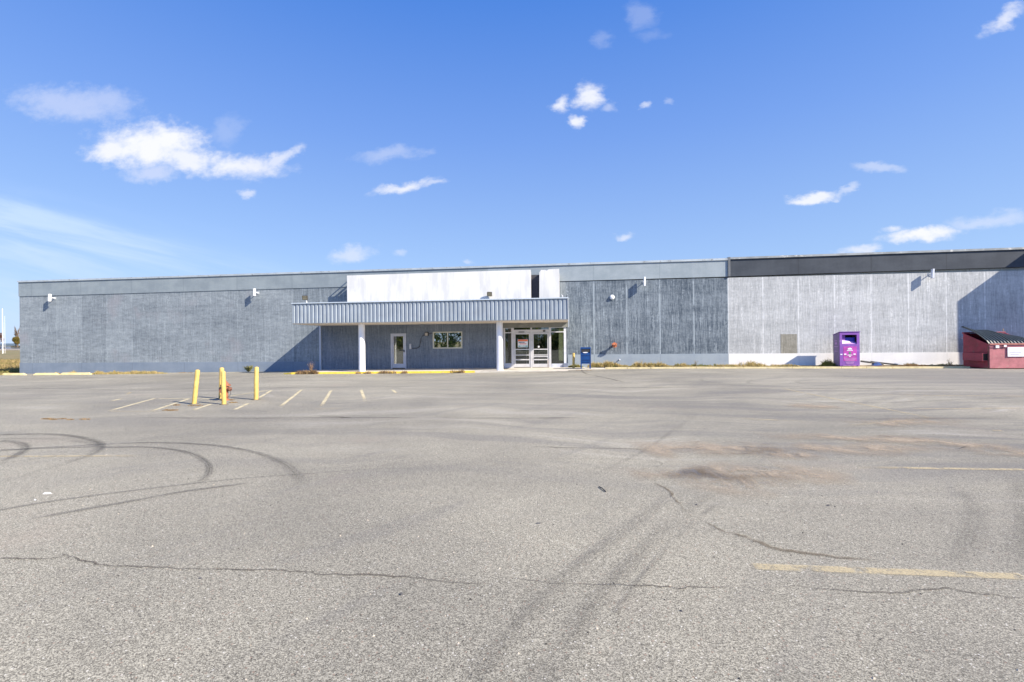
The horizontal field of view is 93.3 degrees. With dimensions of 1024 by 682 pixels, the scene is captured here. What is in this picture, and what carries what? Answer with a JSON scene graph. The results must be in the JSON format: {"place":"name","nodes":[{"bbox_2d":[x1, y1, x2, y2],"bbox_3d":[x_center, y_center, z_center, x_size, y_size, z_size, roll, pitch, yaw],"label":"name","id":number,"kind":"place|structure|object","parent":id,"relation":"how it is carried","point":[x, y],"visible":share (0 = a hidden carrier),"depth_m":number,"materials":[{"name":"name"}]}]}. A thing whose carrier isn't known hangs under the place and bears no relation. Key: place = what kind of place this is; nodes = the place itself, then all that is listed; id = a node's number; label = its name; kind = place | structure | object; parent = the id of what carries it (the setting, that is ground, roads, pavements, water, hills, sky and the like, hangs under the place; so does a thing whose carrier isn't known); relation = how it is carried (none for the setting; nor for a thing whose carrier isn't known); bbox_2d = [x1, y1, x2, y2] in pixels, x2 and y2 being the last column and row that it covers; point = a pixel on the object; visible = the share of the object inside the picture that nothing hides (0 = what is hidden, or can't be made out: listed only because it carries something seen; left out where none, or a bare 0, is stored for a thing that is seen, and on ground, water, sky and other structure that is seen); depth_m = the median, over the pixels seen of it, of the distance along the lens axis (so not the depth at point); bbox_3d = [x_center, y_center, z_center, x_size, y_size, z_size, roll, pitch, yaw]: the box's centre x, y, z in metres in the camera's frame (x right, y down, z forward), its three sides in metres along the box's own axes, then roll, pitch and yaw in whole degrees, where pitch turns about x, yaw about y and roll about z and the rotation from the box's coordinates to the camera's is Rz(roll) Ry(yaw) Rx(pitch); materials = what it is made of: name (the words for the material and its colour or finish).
{"place":"outdoors","nodes":[
{"label":"outdoors","id":0,"kind":"place"},
{"bbox_2d":[0,358,19,374],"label":"field grass","id":1,"kind":"structure","parent":0,"point":[10,366],"depth_m":44.09,"materials":[{"name":"beige plant"}]},
{"bbox_2d":[0,350,19,371],"bbox_3d":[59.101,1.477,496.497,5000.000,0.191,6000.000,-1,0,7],"label":"grass field","id":2,"kind":"structure","parent":0,"point":[9,354],"depth_m":119.08,"materials":[{"name":"beige plant"}]},
{"bbox_2d":[2,309,2,352],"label":"pole","id":3,"kind":"object","parent":2,"relation":"on","point":[2,330],"visible":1,"depth_m":135.78,"materials":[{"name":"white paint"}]},
{"bbox_2d":[0,343,19,348],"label":"building","id":4,"kind":"structure","parent":2,"relation":"on","point":[8,345],"depth_m":264.54,"materials":[{"name":"white paint"}]},
{"bbox_2d":[12,337,19,347],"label":"tree","id":5,"kind":"object","parent":2,"relation":"on","point":[16,340],"visible":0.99,"depth_m":217.00,"materials":[{"name":"green plant"}]},
{"bbox_2d":[14,325,19,346],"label":"bare tree","id":6,"kind":"object","parent":2,"relation":"on","point":[16,334],"visible":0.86,"depth_m":246.24,"materials":[{"name":"brown plant"}]},
{"bbox_2d":[17,258,728,373],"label":"store building","id":7,"kind":"structure","parent":2,"relation":"on","point":[671,312],"depth_m":30.60,"materials":[{"name":"metal"}]},
{"bbox_2d":[302,295,307,302],"bbox_3d":[-12.126,-2.458,28.321,0.300,0.423,0.161,-1,0,-1],"label":"floodlight","id":8,"kind":"object","parent":7,"relation":"attached to","point":[304,297],"visible":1,"depth_m":28.28,"materials":[{"name":"grey metal"}]},
{"bbox_2d":[391,333,405,368],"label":"door","id":9,"kind":"structure","parent":7,"relation":"in","point":[398,341],"depth_m":30.91,"materials":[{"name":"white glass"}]},
{"bbox_2d":[433,331,461,348],"bbox_3d":[-4.055,-0.059,30.498,1.900,1.060,0.130,-1,0,7],"label":"window","id":10,"kind":"structure","parent":7,"relation":"in","point":[441,340],"depth_m":30.49,"materials":[{"name":"glass"}]},
{"bbox_2d":[518,339,527,346],"bbox_3d":[0.670,0.146,29.859,0.629,0.485,0.012,-1,0,7],"label":"notice","id":11,"kind":"object","parent":7,"relation":"attached to","point":[522,342],"visible":1,"depth_m":29.86,"materials":[{"name":"white paper"}]},
{"bbox_2d":[317,367,604,371],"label":"entrance slab","id":12,"kind":"structure","parent":2,"relation":"on","point":[480,369],"depth_m":28.82,"materials":[{"name":"concrete"}]},
{"bbox_2d":[580,347,590,368],"bbox_3d":[4.208,0.981,27.658,0.570,1.255,0.572,-1,0,7],"label":"mailbox","id":13,"kind":"object","parent":12,"relation":"on","point":[585,355],"visible":0.98,"depth_m":27.40,"materials":[{"name":"blue metal"}]},
{"bbox_2d":[605,366,969,368],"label":"kerb","id":14,"kind":"structure","parent":2,"relation":"on","point":[768,367],"depth_m":26.55,"materials":[{"name":"concrete"}]},
{"bbox_2d":[726,247,1023,365],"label":"store building","id":15,"kind":"structure","parent":2,"relation":"on","point":[900,307],"depth_m":27.54,"materials":[{"name":"metal"}]},
{"bbox_2d":[928,269,934,277],"bbox_3d":[23.452,-3.753,27.003,0.180,0.516,0.400,-1,0,16],"label":"wall lamp","id":16,"kind":"object","parent":15,"relation":"attached to","point":[931,274],"visible":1,"depth_m":26.84,"materials":[{"name":"white metal"}]},
{"bbox_2d":[59,418,90,419],"bbox_3d":[-10.084,1.782,11.083,0.867,0.060,0.229,-1,0,7],"label":"parking line","id":17,"kind":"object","parent":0,"point":[73,419],"depth_m":11.07,"materials":[{"name":"brown paint"}]},
{"bbox_2d":[0,371,264,375],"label":"curb","id":18,"kind":"structure","parent":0,"point":[142,374],"depth_m":31.39,"materials":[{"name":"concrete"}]},
{"bbox_2d":[1,373,26,374],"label":"wheel stop","id":19,"kind":"object","parent":18,"relation":"on","point":[14,374],"visible":0.79,"depth_m":32.46,"materials":[{"name":"concrete"}]},
{"bbox_2d":[33,373,59,374],"bbox_3d":[-30.986,2.191,32.177,1.748,0.130,0.200,-1,0,4],"label":"wheel stop","id":20,"kind":"object","parent":18,"relation":"on","point":[46,374],"visible":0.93,"depth_m":32.10,"materials":[{"name":"concrete"}]},
{"bbox_2d":[60,373,91,374],"bbox_3d":[-28.936,2.163,32.104,2.248,0.130,0.200,-1,0,6],"label":"wheel stop","id":21,"kind":"object","parent":18,"relation":"on","point":[75,373],"visible":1,"depth_m":32.02,"materials":[{"name":"concrete"}]},
{"bbox_2d":[92,370,166,373],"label":"dry grass","id":22,"kind":"structure","parent":18,"relation":"on","point":[129,372],"depth_m":31.80,"materials":[{"name":"beige plant"}]},
{"bbox_2d":[244,365,252,371],"bbox_3d":[-17.207,1.801,31.560,0.765,0.460,0.536,-1,0,44],"label":"weed","id":23,"kind":"object","parent":18,"relation":"on","point":[248,369],"visible":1,"depth_m":31.53,"materials":[{"name":"green plant"}]},
{"bbox_2d":[0,368,1023,681],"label":"parking lot","id":24,"kind":"structure","parent":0,"point":[330,496],"depth_m":4.40,"materials":[{"name":"grey asphalt"}]},
{"bbox_2d":[5,557,53,558],"bbox_3d":[-3.849,1.733,3.868,0.488,0.001,0.102,-1,0,-9],"label":"pavement crack","id":25,"kind":"object","parent":24,"relation":"on","point":[25,558],"visible":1,"depth_m":3.85,"materials":[{"name":"grey asphalt"}]},
{"bbox_2d":[1,455,117,456],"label":"painted line","id":26,"kind":"object","parent":24,"relation":"on","point":[62,455],"visible":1,"depth_m":7.44,"materials":[{"name":"beige paint"}]},
{"bbox_2d":[112,398,154,409],"bbox_3d":[-10.896,1.817,13.940,0.115,0.016,3.158,-1,0,-19],"label":"painted line","id":27,"kind":"object","parent":24,"relation":"on","point":[133,404],"visible":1,"depth_m":13.82,"materials":[{"name":"beige paint"}]},
{"bbox_2d":[154,399,187,409],"bbox_3d":[-9.678,1.804,13.736,0.114,0.014,3.002,-1,0,-18],"label":"painted line","id":28,"kind":"object","parent":24,"relation":"on","point":[171,404],"visible":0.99,"depth_m":13.72,"materials":[{"name":"beige paint"}]},
{"bbox_2d":[155,398,215,398],"bbox_3d":[-10.254,1.817,15.281,2.231,0.003,0.110,-1,0,5],"label":"painted line","id":29,"kind":"object","parent":24,"relation":"on","point":[184,398],"visible":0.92,"depth_m":15.30,"materials":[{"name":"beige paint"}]},
{"bbox_2d":[190,370,199,404],"bbox_3d":[-9.041,1.335,13.784,0.276,1.042,0.225,-1,0,7],"label":"bollard","id":30,"kind":"object","parent":24,"relation":"on","point":[195,387],"visible":0.86,"depth_m":13.74,"materials":[{"name":"yellow metal"}]},
{"bbox_2d":[217,367,223,398],"bbox_3d":[-9.117,1.345,15.145,0.241,1.030,0.247,-1,0,7],"label":"bollard","id":31,"kind":"object","parent":24,"relation":"on","point":[221,369],"visible":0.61,"depth_m":15.09,"materials":[{"name":"yellow metal"}]},
{"bbox_2d":[219,371,226,404],"bbox_3d":[-8.133,1.341,13.649,0.217,0.995,0.223,-1,0,7],"label":"bollard","id":32,"kind":"object","parent":24,"relation":"on","point":[223,386],"visible":0.85,"depth_m":13.60,"materials":[{"name":"yellow metal"}]},
{"bbox_2d":[219,381,231,400],"bbox_3d":[-8.696,1.490,14.674,0.337,0.623,0.337,-1,0,-35],"label":"fire hydrant","id":33,"kind":"object","parent":24,"relation":"on","point":[228,388],"visible":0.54,"depth_m":14.64,"materials":[{"name":"metal"}]},
{"bbox_2d":[252,367,259,399],"bbox_3d":[-7.819,1.316,14.767,0.235,1.058,0.241,-1,0,7],"label":"bollard","id":34,"kind":"object","parent":24,"relation":"on","point":[256,381],"visible":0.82,"depth_m":14.71,"materials":[{"name":"yellow metal"}]},
{"bbox_2d":[75,557,445,581],"bbox_3d":[-1.879,1.713,3.600,3.628,0.001,0.173,-1,0,9],"label":"pavement crack","id":35,"kind":"object","parent":24,"relation":"on","point":[270,569],"visible":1,"depth_m":3.62,"materials":[{"name":"grey asphalt"}]},
{"bbox_2d":[281,390,301,404],"bbox_3d":[-7.006,1.786,15.433,0.113,0.029,5.203,-1,0,-18],"label":"painted line","id":36,"kind":"object","parent":24,"relation":"on","point":[289,399],"visible":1,"depth_m":14.96,"materials":[{"name":"beige paint"}]},
{"bbox_2d":[302,369,318,373],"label":"kerb weeds","id":37,"kind":"object","parent":24,"relation":"on","point":[312,371],"visible":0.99,"depth_m":27.69,"materials":[{"name":"brown plant"}]},
{"bbox_2d":[321,390,331,403],"bbox_3d":[-5.822,1.771,15.201,0.112,0.025,4.899,-1,0,-18],"label":"painted line","id":38,"kind":"object","parent":24,"relation":"on","point":[327,395],"visible":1,"depth_m":15.13,"materials":[{"name":"beige paint"}]},
{"bbox_2d":[329,417,386,417],"bbox_3d":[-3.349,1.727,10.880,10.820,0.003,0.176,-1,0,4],"label":"pavement crack","id":39,"kind":"object","parent":24,"relation":"on","point":[359,417],"visible":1,"depth_m":10.93,"materials":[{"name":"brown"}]},
{"bbox_2d":[283,371,474,373],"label":"yellow kerb","id":40,"kind":"structure","parent":24,"relation":"on","point":[388,372],"depth_m":27.25,"materials":[{"name":"paint"}]},
{"bbox_2d":[450,368,464,372],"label":"kerb weeds","id":41,"kind":"object","parent":24,"relation":"on","point":[456,371],"visible":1,"depth_m":26.74,"materials":[{"name":"brown plant"}]},
{"bbox_2d":[475,371,543,372],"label":"entrance kerb","id":42,"kind":"structure","parent":24,"relation":"on","point":[503,371],"depth_m":26.53,"materials":[{"name":"concrete"}]},
{"bbox_2d":[653,469,702,475],"bbox_3d":[2.037,1.670,6.145,1.226,0.001,0.961,-1,0,-8],"label":"sand drift","id":43,"kind":"object","parent":24,"relation":"on","point":[674,474],"visible":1,"depth_m":6.13,"materials":[{"name":"grey sand"}]},
{"bbox_2d":[648,444,769,453],"bbox_3d":[2.976,1.660,7.387,2.568,0.001,1.795,-1,0,7],"label":"sand drift","id":44,"kind":"object","parent":24,"relation":"on","point":[717,447],"visible":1,"depth_m":7.52,"materials":[{"name":"beige sand"}]},
{"bbox_2d":[721,475,749,484],"bbox_3d":[2.647,1.664,5.682,1.619,0.001,1.398,-1,0,7],"label":"sand drift","id":45,"kind":"object","parent":24,"relation":"on","point":[743,481],"visible":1,"depth_m":5.78,"materials":[{"name":"beige sand"}]},
{"bbox_2d":[683,466,832,478],"bbox_3d":[3.097,1.659,6.065,2.589,0.001,1.502,-1,0,7],"label":"sand drift","id":46,"kind":"object","parent":24,"relation":"on","point":[775,473],"visible":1,"depth_m":6.05,"materials":[{"name":"grey sand"}]},
{"bbox_2d":[526,579,992,593],"bbox_3d":[1.675,1.677,3.307,3.358,0.001,0.134,-1,0,4],"label":"pavement crack","id":47,"kind":"object","parent":24,"relation":"on","point":[775,586],"visible":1,"depth_m":3.30,"materials":[{"name":"grey asphalt"}]},
{"bbox_2d":[708,523,853,558],"bbox_3d":[2.169,1.672,4.027,1.378,0.001,0.326,-1,0,41],"label":"pavement crack","id":48,"kind":"object","parent":24,"relation":"on","point":[787,549],"visible":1,"depth_m":3.86,"materials":[{"name":"brown"}]},
{"bbox_2d":[758,450,809,456],"bbox_3d":[3.926,1.651,7.111,1.220,0.001,1.046,-1,0,7],"label":"sand drift","id":49,"kind":"object","parent":24,"relation":"on","point":[800,454],"visible":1,"depth_m":7.02,"materials":[{"name":"beige sand"}]},
{"bbox_2d":[794,404,831,406],"bbox_3d":[7.430,1.604,11.953,1.355,0.008,1.476,-1,0,7],"label":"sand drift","id":50,"kind":"object","parent":24,"relation":"on","point":[815,406],"visible":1,"depth_m":11.86,"materials":[{"name":"beige sand"}]},
{"bbox_2d":[800,444,916,452],"bbox_3d":[5.444,1.636,7.343,2.632,0.001,1.307,-1,0,7],"label":"sand drift","id":51,"kind":"object","parent":24,"relation":"on","point":[847,450],"visible":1,"depth_m":7.39,"materials":[{"name":"beige sand"}]},
{"bbox_2d":[756,563,1022,578],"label":"painted line","id":52,"kind":"object","parent":24,"relation":"on","point":[846,569],"visible":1,"depth_m":3.50,"materials":[{"name":"beige paint"}]},
{"bbox_2d":[878,420,933,424],"bbox_3d":[7.888,1.609,9.667,2.856,0.004,1.232,-1,0,-8],"label":"sand drift","id":53,"kind":"object","parent":24,"relation":"on","point":[901,421],"visible":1,"depth_m":9.64,"materials":[{"name":"beige sand"}]},
{"bbox_2d":[819,435,1023,454],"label":"sand drift","id":54,"kind":"object","parent":24,"relation":"on","point":[919,439],"visible":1,"depth_m":7.91,"materials":[{"name":"beige sand"}]},
{"bbox_2d":[895,467,1023,469],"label":"painted line","id":55,"kind":"object","parent":24,"relation":"on","point":[957,468],"visible":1,"depth_m":6.21,"materials":[{"name":"beige paint"}]},
{"bbox_2d":[0,0,1023,342],"label":"sky","id":56,"kind":"structure","parent":0,"point":[139,138],"materials":[{"name":"blue"}]},
{"bbox_2d":[39,403,1022,680],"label":"loose grit","id":57,"kind":"object","parent":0,"point":[521,523],"visible":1,"depth_m":4.07,"materials":[{"name":"grey gravel"}]},
{"bbox_2d":[245,367,975,373],"bbox_3d":[16.316,1.576,26.953,66.000,0.222,2.180,-1,0,7],"label":"lot apron","id":58,"kind":"object","parent":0,"point":[724,368],"visible":0.2,"depth_m":26.07,"materials":[{"name":"concrete"}]},
{"bbox_2d":[572,353,574,367],"bbox_3d":[3.598,1.179,28.273,0.259,0.961,0.266,-1,0,7],"label":"bollard","id":59,"kind":"object","parent":58,"relation":"on","point":[573,360],"visible":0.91,"depth_m":28.22,"materials":[{"name":"yellow metal"}]},
{"bbox_2d":[961,326,1023,367],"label":"dumpster","id":60,"kind":"object","parent":58,"relation":"on","point":[987,349],"visible":1,"depth_m":24.63,"materials":[{"name":"red metal"}]},
{"bbox_2d":[687,363,822,366],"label":"dry grass","id":61,"kind":"structure","parent":0,"point":[752,365],"depth_m":27.02,"materials":[{"name":"beige plant"}]},
{"bbox_2d":[738,361,783,365],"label":"dry grass","id":62,"kind":"structure","parent":0,"point":[750,363],"depth_m":27.71,"materials":[{"name":"beige plant"}]},
{"bbox_2d":[604,365,944,368],"bbox_3d":[14.728,1.740,27.353,18.750,0.625,1.780,-1,0,7],"label":"planting strip","id":63,"kind":"object","parent":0,"point":[864,366],"visible":0.14,"depth_m":26.37,"materials":[{"name":"soil"}]},
{"bbox_2d":[587,361,630,366],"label":"dry grass","id":64,"kind":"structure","parent":63,"relation":"on","point":[608,364],"depth_m":28.26,"materials":[{"name":"beige plant"}]},
{"bbox_2d":[629,360,692,366],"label":"dry grass","id":65,"kind":"structure","parent":63,"relation":"on","point":[644,364],"depth_m":27.83,"materials":[{"name":"beige plant"}]},
{"bbox_2d":[670,362,715,365],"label":"dry grass","id":66,"kind":"structure","parent":63,"relation":"on","point":[693,364],"depth_m":28.17,"materials":[{"name":"beige plant"}]},
{"bbox_2d":[833,331,859,365],"bbox_3d":[18.480,0.449,26.719,1.060,1.943,0.710,-1,0,7],"label":"donation bin","id":67,"kind":"object","parent":63,"relation":"on","point":[846,348],"visible":1,"depth_m":26.43,"materials":[{"name":"purple metal"}]},
{"bbox_2d":[860,360,883,364],"bbox_3d":[20.005,1.198,26.866,1.182,0.262,0.100,-1,0,7],"label":"black plank","id":68,"kind":"object","parent":63,"relation":"on","point":[870,362],"visible":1,"depth_m":26.87,"materials":[{"name":"metal"}]},
{"bbox_2d":[817,359,835,365],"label":"dry grass","id":69,"kind":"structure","parent":0,"point":[827,363],"depth_m":26.90,"materials":[{"name":"green plant"}]},
{"bbox_2d":[878,363,962,365],"bbox_3d":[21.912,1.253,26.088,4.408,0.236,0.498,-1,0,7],"label":"dry grass","id":70,"kind":"structure","parent":0,"point":[908,364],"depth_m":26.01,"materials":[{"name":"brown plant"}]}
]}

